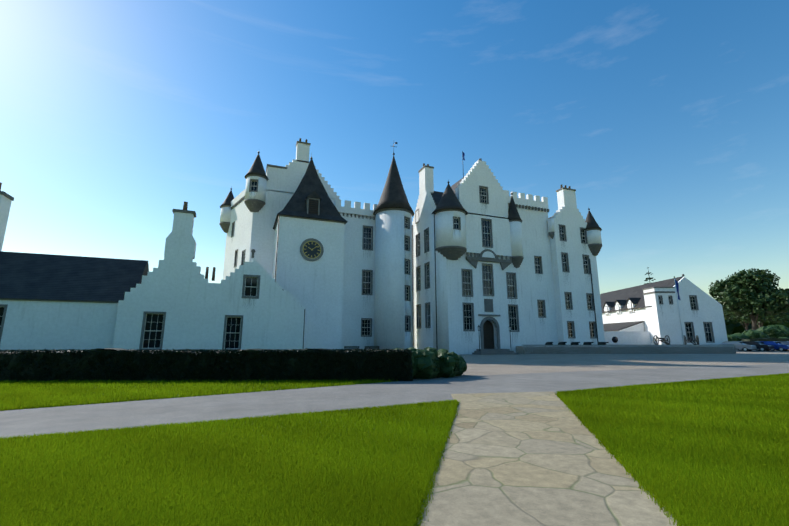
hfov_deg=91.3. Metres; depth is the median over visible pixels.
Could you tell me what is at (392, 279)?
round tower
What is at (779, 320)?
tree
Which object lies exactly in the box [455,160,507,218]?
gable
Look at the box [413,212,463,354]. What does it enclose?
wall
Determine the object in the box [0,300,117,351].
wing
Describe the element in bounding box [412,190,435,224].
side gable
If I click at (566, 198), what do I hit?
chimney
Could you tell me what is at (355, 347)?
bench wood
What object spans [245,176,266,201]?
turret drum
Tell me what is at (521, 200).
parapet
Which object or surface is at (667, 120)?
sky
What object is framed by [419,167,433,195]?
chimney
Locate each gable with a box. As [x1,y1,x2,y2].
[266,159,339,198]
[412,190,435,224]
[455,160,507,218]
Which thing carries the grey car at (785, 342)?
on the ground at (523, 447)
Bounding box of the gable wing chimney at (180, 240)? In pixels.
[164,212,195,258]
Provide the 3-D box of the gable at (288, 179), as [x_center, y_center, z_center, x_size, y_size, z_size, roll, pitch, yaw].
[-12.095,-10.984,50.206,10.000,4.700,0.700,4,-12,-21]
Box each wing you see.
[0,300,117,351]
[112,255,304,349]
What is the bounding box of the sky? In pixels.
[0,0,788,301]
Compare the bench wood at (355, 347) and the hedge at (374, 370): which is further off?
the bench wood at (355, 347)
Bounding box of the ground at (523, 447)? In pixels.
[0,349,788,525]
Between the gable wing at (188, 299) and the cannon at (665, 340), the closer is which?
the gable wing at (188, 299)
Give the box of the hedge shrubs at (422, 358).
[395,347,466,378]
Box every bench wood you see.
[344,346,358,349]
[365,346,378,349]
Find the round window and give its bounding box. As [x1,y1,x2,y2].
[612,337,617,342]
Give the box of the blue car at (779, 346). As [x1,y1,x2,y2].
[755,341,788,350]
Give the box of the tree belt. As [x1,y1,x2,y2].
[722,305,788,334]
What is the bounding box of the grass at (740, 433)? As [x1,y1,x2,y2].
[0,373,788,525]
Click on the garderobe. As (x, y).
(550, 222)
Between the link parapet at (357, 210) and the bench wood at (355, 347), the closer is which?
the bench wood at (355, 347)
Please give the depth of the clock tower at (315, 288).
41.97 m
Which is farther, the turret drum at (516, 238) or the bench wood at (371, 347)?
the turret drum at (516, 238)
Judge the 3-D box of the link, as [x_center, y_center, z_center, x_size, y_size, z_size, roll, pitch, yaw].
[-5.537,2.463,51.410,6.600,18.600,5.000,4,-12,-21]
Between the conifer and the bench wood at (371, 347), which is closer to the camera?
the bench wood at (371, 347)
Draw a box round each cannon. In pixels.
[653,335,669,344]
[683,335,698,344]
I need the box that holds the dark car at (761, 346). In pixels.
[738,341,774,350]
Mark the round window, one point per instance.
(614, 339)
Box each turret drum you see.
[220,207,230,221]
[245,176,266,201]
[435,211,465,247]
[510,221,522,255]
[587,230,601,243]
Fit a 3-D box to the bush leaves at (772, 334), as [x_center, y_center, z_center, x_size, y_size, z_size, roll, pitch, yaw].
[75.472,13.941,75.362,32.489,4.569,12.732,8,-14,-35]
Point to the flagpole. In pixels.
(677, 287)
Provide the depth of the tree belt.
151.49 m
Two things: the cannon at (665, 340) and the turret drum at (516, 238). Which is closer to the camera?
the turret drum at (516, 238)
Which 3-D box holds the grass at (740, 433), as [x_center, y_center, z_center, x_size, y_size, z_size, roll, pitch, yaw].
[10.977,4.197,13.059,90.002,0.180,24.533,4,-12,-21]
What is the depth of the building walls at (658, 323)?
61.03 m
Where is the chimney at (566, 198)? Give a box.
[557,189,576,208]
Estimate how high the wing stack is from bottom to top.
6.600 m
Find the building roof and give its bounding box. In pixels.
[600,274,684,330]
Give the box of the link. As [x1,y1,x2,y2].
[340,213,375,349]
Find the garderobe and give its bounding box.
[547,218,554,232]
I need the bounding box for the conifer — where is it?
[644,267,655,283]
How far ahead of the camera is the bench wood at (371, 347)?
45.48 m
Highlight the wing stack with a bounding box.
[0,194,11,250]
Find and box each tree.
[708,268,788,329]
[723,312,772,329]
[740,312,788,327]
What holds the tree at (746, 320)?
on the ground at (523, 447)
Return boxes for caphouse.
[266,166,281,181]
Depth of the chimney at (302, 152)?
50.59 m
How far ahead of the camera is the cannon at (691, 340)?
56.01 m
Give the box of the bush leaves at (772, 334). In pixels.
[728,325,788,340]
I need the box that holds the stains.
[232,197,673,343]
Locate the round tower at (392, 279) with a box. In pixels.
[374,210,412,349]
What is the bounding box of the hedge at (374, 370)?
[0,348,412,381]
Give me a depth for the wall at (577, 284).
53.32 m
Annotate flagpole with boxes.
[674,276,684,344]
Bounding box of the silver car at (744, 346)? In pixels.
[720,341,756,350]
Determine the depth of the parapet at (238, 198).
52.06 m
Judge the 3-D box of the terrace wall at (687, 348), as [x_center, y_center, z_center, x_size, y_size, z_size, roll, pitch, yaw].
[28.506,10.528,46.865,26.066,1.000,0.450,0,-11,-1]
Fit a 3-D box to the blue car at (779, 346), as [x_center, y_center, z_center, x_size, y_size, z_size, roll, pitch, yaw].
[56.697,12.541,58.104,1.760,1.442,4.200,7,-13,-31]
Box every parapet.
[231,189,244,206]
[335,199,376,216]
[505,190,548,209]
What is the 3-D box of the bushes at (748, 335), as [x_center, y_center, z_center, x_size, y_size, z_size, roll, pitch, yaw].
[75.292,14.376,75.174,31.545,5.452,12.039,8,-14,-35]
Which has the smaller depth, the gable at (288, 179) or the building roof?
the gable at (288, 179)
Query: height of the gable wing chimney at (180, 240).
4.000 m
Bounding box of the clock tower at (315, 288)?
[272,216,343,349]
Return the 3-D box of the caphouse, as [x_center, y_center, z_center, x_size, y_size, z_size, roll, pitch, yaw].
[-15.310,-10.137,49.596,2.300,3.600,2.150,4,-12,-21]
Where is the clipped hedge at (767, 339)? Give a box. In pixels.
[741,338,788,349]
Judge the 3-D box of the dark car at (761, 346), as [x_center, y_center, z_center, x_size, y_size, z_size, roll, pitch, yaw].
[53.998,12.527,58.036,1.760,1.442,4.200,6,-13,-26]
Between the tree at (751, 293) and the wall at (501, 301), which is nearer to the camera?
the wall at (501, 301)
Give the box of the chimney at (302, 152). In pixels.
[296,143,309,162]
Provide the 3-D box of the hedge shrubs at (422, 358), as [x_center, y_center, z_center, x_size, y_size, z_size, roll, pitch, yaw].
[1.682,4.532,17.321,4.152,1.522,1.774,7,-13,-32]
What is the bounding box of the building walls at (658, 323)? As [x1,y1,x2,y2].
[602,277,727,344]
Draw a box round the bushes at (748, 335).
[727,325,788,340]
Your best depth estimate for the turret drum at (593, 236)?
55.15 m
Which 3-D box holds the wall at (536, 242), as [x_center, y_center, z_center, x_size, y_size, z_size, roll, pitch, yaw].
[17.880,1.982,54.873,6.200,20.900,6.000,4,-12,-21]
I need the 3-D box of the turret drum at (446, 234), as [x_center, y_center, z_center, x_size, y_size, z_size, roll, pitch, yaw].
[6.840,-3.845,47.608,3.840,4.520,3.840,4,-12,-21]
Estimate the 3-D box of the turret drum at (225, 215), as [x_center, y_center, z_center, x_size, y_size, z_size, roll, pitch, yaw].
[-23.650,-6.688,55.068,2.200,2.420,2.200,4,-12,-21]
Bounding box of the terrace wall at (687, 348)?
[522,345,735,353]
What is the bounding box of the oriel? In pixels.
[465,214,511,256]
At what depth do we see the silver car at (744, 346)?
57.03 m
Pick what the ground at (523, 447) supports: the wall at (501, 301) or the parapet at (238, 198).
the wall at (501, 301)
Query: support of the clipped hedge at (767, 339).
on the ground at (523, 447)
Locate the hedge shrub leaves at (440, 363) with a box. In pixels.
[412,357,465,372]
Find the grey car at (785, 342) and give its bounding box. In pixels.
[771,341,788,350]

